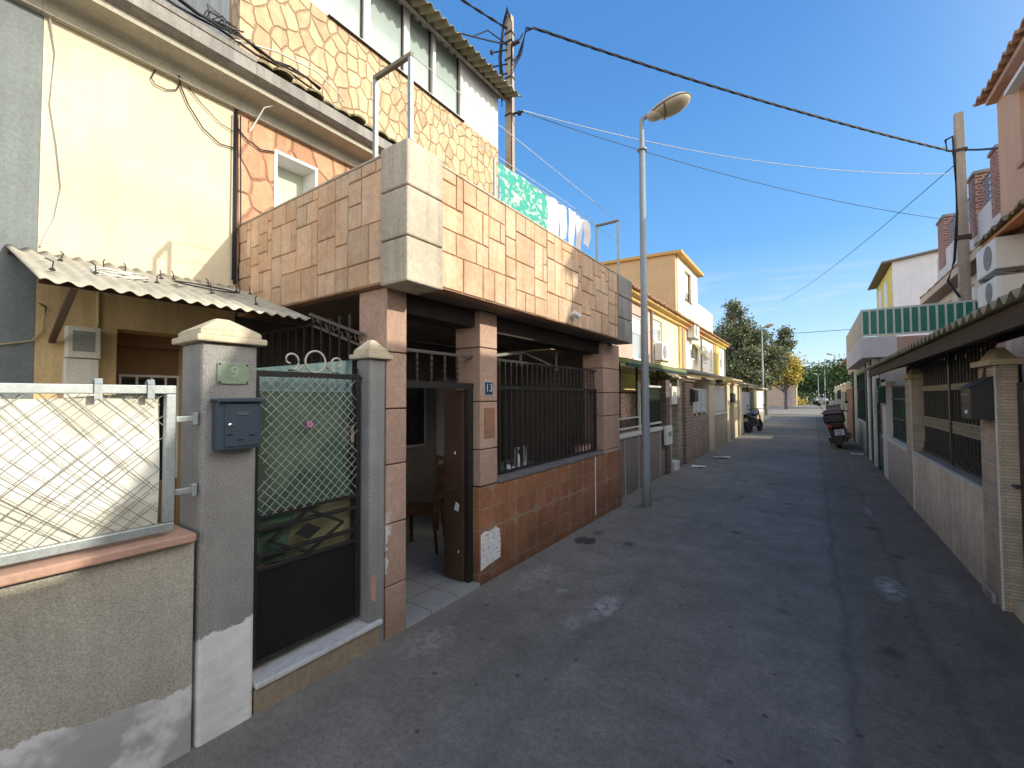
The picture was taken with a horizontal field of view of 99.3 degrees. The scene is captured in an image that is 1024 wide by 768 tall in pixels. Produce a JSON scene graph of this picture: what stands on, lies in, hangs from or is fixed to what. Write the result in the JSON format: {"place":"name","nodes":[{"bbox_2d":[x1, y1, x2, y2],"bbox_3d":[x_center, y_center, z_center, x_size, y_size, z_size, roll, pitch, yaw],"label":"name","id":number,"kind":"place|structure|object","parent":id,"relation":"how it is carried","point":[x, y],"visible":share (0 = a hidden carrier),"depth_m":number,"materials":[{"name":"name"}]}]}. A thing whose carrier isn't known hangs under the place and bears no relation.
{"place":"outdoors","nodes":[
{"label":"outdoors","id":0,"kind":"place"},
{"bbox_2d":[0,524,195,767],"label":"garden wall","id":1,"kind":"structure","parent":0,"point":[96,643],"depth_m":1.84,"materials":[{"name":"concrete"}]},
{"bbox_2d":[0,378,197,565],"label":"fence panel","id":2,"kind":"object","parent":1,"relation":"on","point":[78,473],"visible":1,"depth_m":1.84,"materials":[{"name":"metal"}]},
{"bbox_2d":[162,397,1023,767],"bbox_3d":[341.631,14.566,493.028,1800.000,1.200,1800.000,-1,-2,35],"label":"ground","id":3,"kind":"structure","parent":0,"point":[786,591],"depth_m":2.88,"materials":[{"name":"asphalt"}]},
{"bbox_2d":[0,0,43,398],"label":"grey house","id":4,"kind":"structure","parent":3,"relation":"on","point":[21,38],"depth_m":3.12,"materials":[{"name":"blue paint"}]},
{"bbox_2d":[5,0,310,525],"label":"cream house","id":5,"kind":"structure","parent":3,"relation":"on","point":[146,163],"depth_m":3.60,"materials":[{"name":"paint"}]},
{"bbox_2d":[0,292,100,344],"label":"yellowed cable","id":6,"kind":"object","parent":5,"relation":"attached to","point":[97,313],"visible":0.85,"depth_m":3.42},
{"bbox_2d":[40,17,62,246],"bbox_3d":[-3.427,-1.878,3.254,0.011,1.743,0.111,-1,-2,35],"label":"wall cable","id":7,"kind":"object","parent":5,"relation":"attached to","point":[58,156],"depth_m":3.26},
{"bbox_2d":[61,325,100,397],"bbox_3d":[-3.291,0.089,3.321,0.103,1.050,0.195,-1,-2,35],"label":"meter box","id":8,"kind":"object","parent":5,"relation":"attached to","point":[82,345],"visible":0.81,"depth_m":3.29,"materials":[{"name":"plastic"}]},
{"bbox_2d":[89,266,149,280],"bbox_3d":[-2.769,-0.771,3.071,0.232,0.115,0.330,-1,-2,35],"label":"cable coil","id":9,"kind":"object","parent":5,"relation":"on","point":[137,276],"visible":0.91,"depth_m":3.06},
{"bbox_2d":[118,374,178,479],"bbox_3d":[-3.308,0.401,3.960,0.040,0.965,0.440,-1,-2,35],"label":"window","id":10,"kind":"structure","parent":5,"relation":"in","point":[122,381],"depth_m":4.03,"materials":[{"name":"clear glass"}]},
{"bbox_2d":[173,280,240,293],"bbox_3d":[-2.467,-0.874,3.779,0.352,0.312,0.994,0,-2,-8],"label":"cable coil","id":11,"kind":"object","parent":5,"relation":"on","point":[185,283],"visible":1,"depth_m":3.47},
{"bbox_2d":[167,0,320,89],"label":"eave cable","id":12,"kind":"object","parent":5,"relation":"on","point":[215,24],"visible":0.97,"depth_m":3.93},
{"bbox_2d":[172,319,266,747],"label":"gate pillar","id":13,"kind":"structure","parent":3,"relation":"on","point":[217,514],"depth_m":2.23,"materials":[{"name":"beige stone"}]},
{"bbox_2d":[217,362,248,383],"bbox_3d":[-1.457,-0.055,2.277,0.011,0.110,0.150,-1,-2,35],"label":"house number plate","id":14,"kind":"object","parent":13,"relation":"attached to","point":[232,373],"visible":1,"depth_m":2.27,"materials":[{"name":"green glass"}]},
{"bbox_2d":[210,398,265,450],"bbox_3d":[-1.416,0.202,2.250,0.100,0.263,0.225,-1,-2,35],"label":"mailbox","id":15,"kind":"object","parent":13,"relation":"attached to","point":[236,423],"visible":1,"depth_m":2.21,"materials":[{"name":"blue metal"}]},
{"bbox_2d":[225,403,258,446],"bbox_3d":[-1.387,0.210,2.239,0.013,0.217,0.160,-1,-2,35],"label":"door","id":16,"kind":"structure","parent":15,"relation":"in","point":[241,420],"depth_m":2.23,"materials":[{"name":"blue metal"}]},
{"bbox_2d":[252,618,382,714],"bbox_3d":[-1.260,1.729,2.753,0.325,0.220,0.832,-1,-2,35],"label":"doorstep","id":17,"kind":"object","parent":3,"relation":"on","point":[280,677],"visible":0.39,"depth_m":2.61,"materials":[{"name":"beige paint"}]},
{"bbox_2d":[349,340,392,643],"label":"gate pillar","id":18,"kind":"structure","parent":3,"relation":"on","point":[370,356],"depth_m":3.01,"materials":[{"name":"concrete"}]},
{"bbox_2d":[252,350,361,667],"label":"garden gate","id":19,"kind":"structure","parent":18,"relation":"attached to","point":[308,595],"depth_m":2.68,"materials":[{"name":"black metal"}]},
{"bbox_2d":[256,360,351,567],"bbox_3d":[-1.308,0.690,2.773,0.121,1.740,0.720,-1,-2,35],"label":"tarpaulin screen","id":20,"kind":"object","parent":19,"relation":"attached to","point":[288,536],"visible":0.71,"depth_m":2.73,"materials":[{"name":"fabric"}]},
{"bbox_2d":[164,0,631,639],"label":"stone clad house","id":21,"kind":"structure","parent":3,"relation":"on","point":[436,268],"depth_m":4.51,"materials":[{"name":"beige stone"}]},
{"bbox_2d":[231,109,240,283],"bbox_3d":[-2.708,-1.845,4.279,0.041,1.730,0.083,-1,-2,35],"label":"wall cable","id":22,"kind":"object","parent":21,"relation":"attached to","point":[234,217],"depth_m":4.26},
{"bbox_2d":[234,39,343,130],"bbox_3d":[-2.334,-2.917,4.492,0.422,0.733,1.099,-1,-2,35],"label":"wall cable","id":23,"kind":"object","parent":21,"relation":"attached to","point":[255,122],"depth_m":4.38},
{"bbox_2d":[273,149,317,206],"bbox_3d":[-2.490,-2.108,4.880,0.300,0.750,0.490,-1,-2,35],"label":"window","id":24,"kind":"structure","parent":21,"relation":"in","point":[293,177],"depth_m":4.95,"materials":[{"name":"white paint"}]},
{"bbox_2d":[259,313,363,457],"bbox_3d":[-1.881,-0.007,3.738,1.913,1.156,0.022,-1,-2,35],"label":"partition grille","id":25,"kind":"object","parent":21,"relation":"on","point":[340,327],"visible":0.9,"depth_m":3.53,"materials":[{"name":"black metal"}]},
{"bbox_2d":[372,51,413,158],"bbox_3d":[-0.840,-1.937,3.057,0.400,0.624,0.030,-1,-2,35],"label":"drying rack","id":26,"kind":"object","parent":21,"relation":"on","point":[408,57],"visible":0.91,"depth_m":3.02,"materials":[{"name":"metal"}]},
{"bbox_2d":[381,78,596,223],"bbox_3d":[0.153,-2.306,4.812,0.006,0.217,3.980,-1,-2,35],"label":"washing line","id":27,"kind":"object","parent":26,"relation":"attached to","point":[479,144],"visible":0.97,"depth_m":4.08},
{"bbox_2d":[414,56,615,219],"bbox_3d":[0.412,-2.313,4.633,0.006,0.217,3.981,-1,-2,34],"label":"washing line","id":28,"kind":"object","parent":26,"relation":"attached to","point":[503,128],"visible":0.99,"depth_m":3.82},
{"bbox_2d":[328,0,464,121],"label":"window frame","id":29,"kind":"structure","parent":21,"relation":"in","point":[387,28],"depth_m":6.16,"materials":[{"name":"white paint"}]},
{"bbox_2d":[404,380,425,447],"bbox_3d":[-1.489,0.413,6.010,0.033,0.950,0.800,-1,-2,35],"label":"inner window","id":30,"kind":"structure","parent":21,"relation":"in","point":[415,408],"depth_m":6.16,"materials":[{"name":"black glass"}]},
{"bbox_2d":[406,463,443,554],"bbox_3d":[-0.976,1.346,4.856,0.462,0.953,0.420,0,-2,4],"label":"wooden chair","id":31,"kind":"object","parent":21,"relation":"on","point":[430,508],"visible":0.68,"depth_m":4.74,"materials":[{"name":"brown wood"}]},
{"bbox_2d":[437,379,455,501],"bbox_3d":[-1.039,0.901,6.840,0.030,1.960,0.580,-1,-2,35],"label":"inner door","id":32,"kind":"structure","parent":21,"relation":"in","point":[440,392],"depth_m":6.73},
{"bbox_2d":[444,390,464,580],"bbox_3d":[-0.547,0.918,4.000,0.230,1.720,0.097,-1,-2,35],"label":"door leaf","id":33,"kind":"structure","parent":21,"relation":"in","point":[454,400],"depth_m":4.00,"materials":[{"name":"brown paint"}]},
{"bbox_2d":[595,219,619,273],"bbox_3d":[1.394,-1.942,6.364,0.360,0.854,0.030,-1,-2,35],"label":"drying rack","id":34,"kind":"object","parent":21,"relation":"on","point":[596,242],"visible":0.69,"depth_m":6.31,"materials":[{"name":"metal"}]},
{"bbox_2d":[493,157,615,239],"bbox_3d":[0.673,-1.832,5.078,0.022,0.563,2.930,-1,-2,35],"label":"washing line","id":35,"kind":"object","parent":34,"relation":"attached to","point":[494,176],"visible":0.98,"depth_m":3.88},
{"bbox_2d":[498,163,547,228],"bbox_3d":[0.128,-1.775,4.282,0.037,0.522,0.888,-1,-2,35],"label":"towel","id":36,"kind":"object","parent":35,"relation":"hanging from","point":[522,195],"visible":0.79,"depth_m":4.25,"materials":[{"name":"teal fabric"}]},
{"bbox_2d":[547,196,558,235],"bbox_3d":[0.453,-1.780,4.745,0.057,0.511,0.250,-1,-2,35],"label":"garment","id":37,"kind":"object","parent":35,"relation":"hanging from","point":[553,221],"visible":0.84,"depth_m":4.73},
{"bbox_2d":[558,204,566,238],"bbox_3d":[0.582,-1.819,4.942,0.040,0.414,0.222,-1,-2,29],"label":"garment","id":38,"kind":"object","parent":35,"relation":"hanging from","point":[562,209],"visible":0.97,"depth_m":4.90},
{"bbox_2d":[569,208,575,245],"bbox_3d":[0.714,-1.776,5.107,0.034,0.540,0.200,-1,-2,27],"label":"garment","id":39,"kind":"object","parent":35,"relation":"hanging from","point":[572,218],"visible":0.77,"depth_m":5.08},
{"bbox_2d":[576,215,582,249],"bbox_3d":[0.818,-1.801,5.275,0.048,0.460,0.199,-1,-2,26],"label":"garment","id":40,"kind":"object","parent":35,"relation":"hanging from","point":[579,226],"visible":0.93,"depth_m":5.24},
{"bbox_2d":[582,219,590,250],"bbox_3d":[0.940,-1.863,5.447,0.046,0.368,0.223,-1,-2,31],"label":"garment","id":41,"kind":"object","parent":35,"relation":"hanging from","point":[587,232],"visible":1,"depth_m":5.42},
{"bbox_2d":[490,7,532,352],"bbox_3d":[0.032,-2.536,7.949,0.831,8.949,0.240,-1,-2,16],"label":"utility pole","id":42,"kind":"object","parent":3,"relation":"on","point":[509,34],"visible":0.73,"depth_m":8.03,"materials":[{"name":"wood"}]},
{"bbox_2d":[523,112,947,219],"bbox_3d":[5.555,-4.509,9.368,11.087,0.858,0.012,0,-2,-15],"label":"overhead cable","id":43,"kind":"object","parent":42,"relation":"attached to","point":[726,174],"visible":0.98,"depth_m":9.06,"materials":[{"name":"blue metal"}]},
{"bbox_2d":[523,110,954,173],"bbox_3d":[5.134,-4.754,8.900,10.051,0.455,0.013,0,-2,-11],"label":"overhead cable","id":44,"kind":"object","parent":42,"relation":"attached to","point":[716,154],"visible":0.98,"depth_m":8.66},
{"bbox_2d":[533,26,953,152],"bbox_3d":[5.224,-5.855,8.876,9.925,1.176,0.047,0,-2,-12],"label":"overhead cable","id":45,"kind":"object","parent":42,"relation":"attached to","point":[714,86],"visible":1,"depth_m":8.67,"materials":[{"name":"rubber"}]},
{"bbox_2d":[529,349,686,432],"bbox_3d":[1.996,0.620,9.047,2.280,2.690,3.930,-1,-2,35],"label":"green canopy","id":46,"kind":"object","parent":3,"relation":"on","point":[627,381],"visible":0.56,"depth_m":8.40,"materials":[{"name":"paint"}]},
{"bbox_2d":[621,391,641,431],"bbox_3d":[2.293,0.518,8.540,0.070,0.760,2.770,-1,-2,35],"label":"porch curtain","id":47,"kind":"object","parent":46,"relation":"hanging from","point":[628,404],"visible":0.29,"depth_m":8.43,"materials":[{"name":"fabric"}]},
{"bbox_2d":[620,426,664,497],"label":"yard wall","id":48,"kind":"structure","parent":3,"relation":"on","point":[631,459],"depth_m":7.98,"materials":[{"name":"tile"}]},
{"bbox_2d":[620,381,661,429],"bbox_3d":[2.384,0.411,8.315,0.080,0.940,3.000,-1,-2,35],"label":"fence","id":49,"kind":"object","parent":48,"relation":"on","point":[654,395],"visible":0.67,"depth_m":8.93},
{"bbox_2d":[664,425,672,444],"bbox_3d":[3.397,1.112,9.450,0.076,0.400,0.450,-1,-2,35],"label":"meter box","id":50,"kind":"object","parent":48,"relation":"attached to","point":[668,437],"visible":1,"depth_m":9.34,"materials":[{"name":"white plastic"}]},
{"bbox_2d":[649,371,671,474],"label":"gate pillar","id":51,"kind":"structure","parent":3,"relation":"on","point":[664,396],"depth_m":9.57,"materials":[{"name":"stone"}]},
{"bbox_2d":[637,91,690,507],"bbox_3d":[2.406,-1.258,6.745,0.791,6.402,0.477,-1,-2,35],"label":"street lamp","id":52,"kind":"object","parent":3,"relation":"on","point":[671,105],"visible":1,"depth_m":6.76,"materials":[{"name":"metal"}]},
{"bbox_2d":[620,365,720,432],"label":"porch roof","id":53,"kind":"structure","parent":3,"relation":"on","point":[627,369],"depth_m":13.13,"materials":[{"name":"metal"}]},
{"bbox_2d":[668,373,683,466],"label":"gate pillar","id":54,"kind":"structure","parent":3,"relation":"on","point":[677,443],"depth_m":10.39,"materials":[{"name":"beige stone"}]},
{"bbox_2d":[681,376,694,463],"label":"gate pillar","id":55,"kind":"structure","parent":3,"relation":"on","point":[687,427],"depth_m":11.10,"materials":[{"name":"brown brick"}]},
{"bbox_2d":[693,414,708,458],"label":"yard wall","id":56,"kind":"structure","parent":3,"relation":"on","point":[701,434],"depth_m":12.53,"materials":[{"name":"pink brick"}]},
{"bbox_2d":[693,388,706,415],"bbox_3d":[5.425,0.525,12.655,0.055,0.770,2.040,-1,-2,35],"label":"fence panel","id":57,"kind":"object","parent":56,"relation":"on","point":[700,405],"visible":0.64,"depth_m":12.89,"materials":[{"name":"white paint"}]},
{"bbox_2d":[695,379,714,450],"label":"gate pillar","id":58,"kind":"structure","parent":3,"relation":"on","point":[707,385],"depth_m":13.62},
{"bbox_2d":[714,412,726,447],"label":"yard wall","id":59,"kind":"structure","parent":3,"relation":"on","point":[720,429],"depth_m":15.12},
{"bbox_2d":[714,386,724,412],"bbox_3d":[7.218,0.535,15.245,0.055,0.930,2.340,-1,-2,35],"label":"fence panel","id":60,"kind":"object","parent":59,"relation":"on","point":[719,404],"visible":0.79,"depth_m":15.34,"materials":[{"name":"white paint"}]},
{"bbox_2d":[715,380,730,441],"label":"gate pillar","id":61,"kind":"structure","parent":3,"relation":"on","point":[725,385],"depth_m":16.32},
{"bbox_2d":[728,382,737,437],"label":"gate pillar","id":62,"kind":"structure","parent":3,"relation":"on","point":[734,416],"depth_m":17.67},
{"bbox_2d":[736,383,742,434],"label":"gate pillar","id":63,"kind":"structure","parent":3,"relation":"on","point":[739,397],"depth_m":18.99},
{"bbox_2d":[742,392,749,432],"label":"yard wall","id":64,"kind":"structure","parent":3,"relation":"on","point":[745,400],"depth_m":20.59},
{"bbox_2d":[713,297,793,392],"bbox_3d":[19.335,-2.186,36.301,7.031,10.201,5.702,-1,-2,25],"label":"broadleaf tree","id":65,"kind":"object","parent":3,"relation":"on","point":[743,362],"visible":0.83,"depth_m":35.44,"materials":[{"name":"green plant"}]},
{"bbox_2d":[743,404,764,432],"bbox_3d":[11.542,1.621,20.681,0.852,1.316,1.954,-1,-2,35],"label":"motorcycle","id":66,"kind":"object","parent":3,"relation":"on","point":[750,421],"visible":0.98,"depth_m":20.42,"materials":[{"name":"metal"}]},
{"bbox_2d":[756,390,763,422],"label":"yard wall","id":67,"kind":"structure","parent":3,"relation":"on","point":[760,400],"depth_m":26.82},
{"bbox_2d":[761,323,773,420],"bbox_3d":[17.785,-0.804,30.169,0.860,6.786,0.484,-1,-2,35],"label":"street lamp","id":68,"kind":"object","parent":3,"relation":"on","point":[768,325],"visible":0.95,"depth_m":30.32,"materials":[{"name":"metal"}]},
{"bbox_2d":[767,385,797,405],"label":"building","id":69,"kind":"structure","parent":3,"relation":"on","point":[776,396],"depth_m":51.10,"materials":[{"name":"concrete"}]},
{"bbox_2d":[764,324,803,414],"bbox_3d":[23.420,-1.154,38.555,3.216,8.239,2.978,0,-2,-11],"label":"broadleaf tree","id":70,"kind":"object","parent":3,"relation":"on","point":[786,335],"visible":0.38,"depth_m":38.12,"materials":[{"name":"green plant"}]},
{"bbox_2d":[771,352,807,408],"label":"plane tree","id":71,"kind":"object","parent":3,"relation":"on","point":[792,376],"visible":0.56,"depth_m":45.16,"materials":[{"name":"yellow plant"}]},
{"bbox_2d":[775,360,833,398],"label":"pine tree","id":72,"kind":"object","parent":3,"relation":"on","point":[810,382],"visible":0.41,"depth_m":63.55,"materials":[{"name":"green plant"}]},
{"bbox_2d":[805,359,836,398],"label":"pine tree","id":73,"kind":"object","parent":3,"relation":"on","point":[817,370],"visible":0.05,"depth_m":66.31,"materials":[{"name":"green plant"}]},
{"bbox_2d":[817,401,851,447],"bbox_3d":[10.975,1.358,14.842,0.905,1.574,2.176,-1,-2,35],"label":"motor scooter","id":74,"kind":"object","parent":3,"relation":"on","point":[834,418],"visible":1,"depth_m":14.00,"materials":[{"name":"plastic"}]},
{"bbox_2d":[818,354,851,396],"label":"broadleaf tree","id":75,"kind":"object","parent":3,"relation":"on","point":[838,374],"visible":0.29,"depth_m":46.02,"materials":[{"name":"green plant"}]},
{"bbox_2d":[845,386,852,436],"bbox_3d":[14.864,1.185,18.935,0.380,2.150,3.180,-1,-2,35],"label":"gate pillar","id":76,"kind":"structure","parent":3,"relation":"on","point":[849,412],"depth_m":18.62,"materials":[{"name":"orange brick"}]},
{"bbox_2d":[876,378,884,474],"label":"yard gate","id":77,"kind":"structure","parent":3,"relation":"on","point":[879,381],"depth_m":9.95,"materials":[{"name":"metal"}]},
{"bbox_2d":[881,382,895,479],"bbox_3d":[7.802,0.949,8.988,0.160,1.980,0.600,-1,-2,35],"label":"gate post","id":78,"kind":"object","parent":3,"relation":"on","point":[887,413],"visible":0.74,"depth_m":8.79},
{"bbox_2d":[875,385,885,402],"bbox_3d":[7.625,0.212,9.010,0.122,0.357,0.450,-1,-2,35],"label":"mailbox","id":79,"kind":"object","parent":78,"relation":"attached to","point":[880,397],"visible":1,"depth_m":8.83,"materials":[{"name":"green paint"}]},
{"bbox_2d":[882,435,908,501],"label":"yard wall","id":80,"kind":"structure","parent":3,"relation":"on","point":[897,465],"depth_m":7.71,"materials":[{"name":"paint"}]},
{"bbox_2d":[891,384,906,443],"bbox_3d":[7.164,0.530,8.030,0.042,1.015,2.820,-1,-2,35],"label":"window railing","id":81,"kind":"object","parent":80,"relation":"on","point":[899,407],"depth_m":8.01,"materials":[{"name":"metal"}]},
{"bbox_2d":[901,368,926,509],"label":"gate pillar","id":82,"kind":"structure","parent":3,"relation":"on","point":[914,402],"depth_m":6.48,"materials":[{"name":"stone"}]},
{"bbox_2d":[846,144,1023,466],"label":"house","id":83,"kind":"structure","parent":3,"relation":"on","point":[863,350],"depth_m":10.13,"materials":[{"name":"white paint"}]},
{"bbox_2d":[856,370,865,424],"bbox_3d":[11.150,0.412,13.863,0.119,1.580,3.300,-1,-2,35],"label":"shutter window","id":84,"kind":"structure","parent":83,"relation":"in","point":[861,408],"depth_m":14.19,"materials":[{"name":"green paint"}]},
{"bbox_2d":[944,111,971,300],"bbox_3d":[10.105,-3.586,9.881,0.424,5.160,0.214,-1,-2,35],"label":"utility pole","id":85,"kind":"object","parent":83,"relation":"attached to","point":[962,236],"visible":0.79,"depth_m":9.80,"materials":[{"name":"concrete"}]},
{"bbox_2d":[913,451,985,583],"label":"yard wall","id":86,"kind":"structure","parent":3,"relation":"on","point":[949,503],"depth_m":4.65,"materials":[{"name":"concrete"}]},
{"bbox_2d":[920,336,997,477],"bbox_3d":[5.139,0.233,5.097,0.060,1.400,3.200,-1,-2,35],"label":"window railing","id":87,"kind":"object","parent":86,"relation":"on","point":[953,426],"depth_m":5.01,"materials":[{"name":"grey metal"}]},
{"bbox_2d":[906,357,1021,471],"bbox_3d":[8.864,0.722,8.563,1.600,2.400,0.100,-1,-2,35],"label":"yard partition","id":88,"kind":"object","parent":3,"relation":"on","point":[920,367],"visible":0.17,"depth_m":8.56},
{"bbox_2d":[981,581,996,603],"bbox_3d":[4.027,1.770,3.672,0.030,0.110,0.300,-1,-2,35],"label":"concrete fillet","id":89,"kind":"object","parent":3,"relation":"on","point":[989,593],"visible":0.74,"depth_m":3.63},
{"bbox_2d":[970,347,1023,611],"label":"gate pillar","id":90,"kind":"structure","parent":3,"relation":"on","point":[1003,537],"depth_m":3.45,"materials":[{"name":"stone"}]},
{"bbox_2d":[959,376,994,419],"bbox_3d":[3.909,0.117,3.665,0.144,0.355,0.296,-1,-2,35],"label":"mailbox","id":91,"kind":"object","parent":90,"relation":"attached to","point":[977,397],"visible":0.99,"depth_m":3.56,"materials":[{"name":"metal"}]},
{"bbox_2d":[1011,382,1023,557],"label":"yard gate","id":92,"kind":"structure","parent":90,"relation":"attached to","point":[1020,394],"depth_m":3.35,"materials":[{"name":"black metal"}]},
{"bbox_2d":[973,18,1023,357],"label":"peach house","id":93,"kind":"structure","parent":3,"relation":"on","point":[1003,89],"depth_m":6.35,"materials":[{"name":"paint"}]},
{"bbox_2d":[976,233,1023,282],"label":"air conditioner","id":94,"kind":"object","parent":93,"relation":"attached to","point":[1001,255],"visible":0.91,"depth_m":6.18,"materials":[{"name":"white plastic"}]},
{"bbox_2d":[1013,600,1023,623],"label":"doorstep","id":95,"kind":"object","parent":3,"relation":"on","point":[1018,607],"visible":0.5,"depth_m":3.31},
{"bbox_3d":[7.971,-0.645,-0.042,7.220,4.620,3.660,-1,-2,35],"label":"right house","id":96,"kind":"object","parent":3,"relation":"on","visible":0},
{"bbox_2d":[865,284,1023,381],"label":"porch roof","id":97,"kind":"structure","parent":96,"relation":"attached to","point":[1001,318],"depth_m":3.52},
{"bbox_2d":[612,282,661,373],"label":"terraced house","id":98,"kind":"structure","parent":0,"point":[632,350],"depth_m":14.32,"materials":[{"name":"white paint"}]},
{"bbox_2d":[632,314,640,360],"bbox_3d":[4.063,-1.489,14.201,0.200,1.500,1.160,-1,-2,35],"label":"window","id":99,"kind":"structure","parent":98,"relation":"in","point":[636,321],"depth_m":14.33,"materials":[{"name":"white paint"}]},
{"bbox_2d":[653,302,690,375],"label":"terraced house","id":100,"kind":"structure","parent":0,"point":[668,323],"depth_m":17.19,"materials":[{"name":"yellow paint"}]},
{"bbox_2d":[653,319,662,342],"bbox_3d":[5.314,-1.914,16.023,0.200,0.850,1.160,-1,-2,35],"label":"window","id":101,"kind":"structure","parent":100,"relation":"in","point":[656,325],"depth_m":16.17,"materials":[{"name":"glass"}]},
{"bbox_2d":[655,343,668,363],"bbox_3d":[5.438,-1.091,15.793,0.316,0.710,0.900,-1,-2,35],"label":"air conditioner","id":102,"kind":"object","parent":100,"relation":"attached to","point":[662,352],"visible":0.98,"depth_m":15.46,"materials":[{"name":"white plastic"}]},
{"bbox_2d":[683,320,708,377],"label":"terraced house","id":103,"kind":"structure","parent":0,"point":[692,357],"depth_m":20.57,"materials":[{"name":"white paint"}]},
{"bbox_2d":[600,249,712,332],"bbox_3d":[6.003,-4.100,23.759,8.200,3.180,8.100,-1,-2,35],"label":"rooftop storey","id":104,"kind":"object","parent":103,"relation":"on","point":[673,276],"visible":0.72,"depth_m":19.14,"materials":[{"name":"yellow paint"}]},
{"bbox_2d":[687,324,698,341],"bbox_3d":[8.324,-2.328,19.973,0.356,0.710,1.000,-1,-2,35],"label":"air conditioner","id":105,"kind":"object","parent":103,"relation":"attached to","point":[693,333],"visible":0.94,"depth_m":19.61,"materials":[{"name":"white plastic"}]},
{"bbox_2d":[702,331,721,385],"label":"terraced house","id":106,"kind":"structure","parent":0,"point":[710,340],"depth_m":23.82,"materials":[{"name":"white paint"}]},
{"bbox_2d":[714,339,730,385],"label":"terraced house","id":107,"kind":"structure","parent":0,"point":[721,345],"depth_m":26.85,"materials":[{"name":"yellow paint"}]},
{"bbox_2d":[426,0,1023,395],"label":"sky","id":108,"kind":"structure","parent":0,"point":[900,68],"materials":[{"name":"blue"}]},
{"bbox_2d":[768,406,825,414],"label":"cross street","id":109,"kind":"structure","parent":0,"point":[807,410],"depth_m":43.77,"materials":[{"name":"asphalt"}]},
{"bbox_2d":[868,249,937,336],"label":"yellow house","id":110,"kind":"structure","parent":0,"point":[908,280],"depth_m":18.55,"materials":[{"name":"white paint"}]},
{"bbox_2d":[977,273,1023,307],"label":"air conditioner","id":111,"kind":"object","parent":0,"point":[994,288],"visible":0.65,"depth_m":6.18,"materials":[{"name":"white plastic"}]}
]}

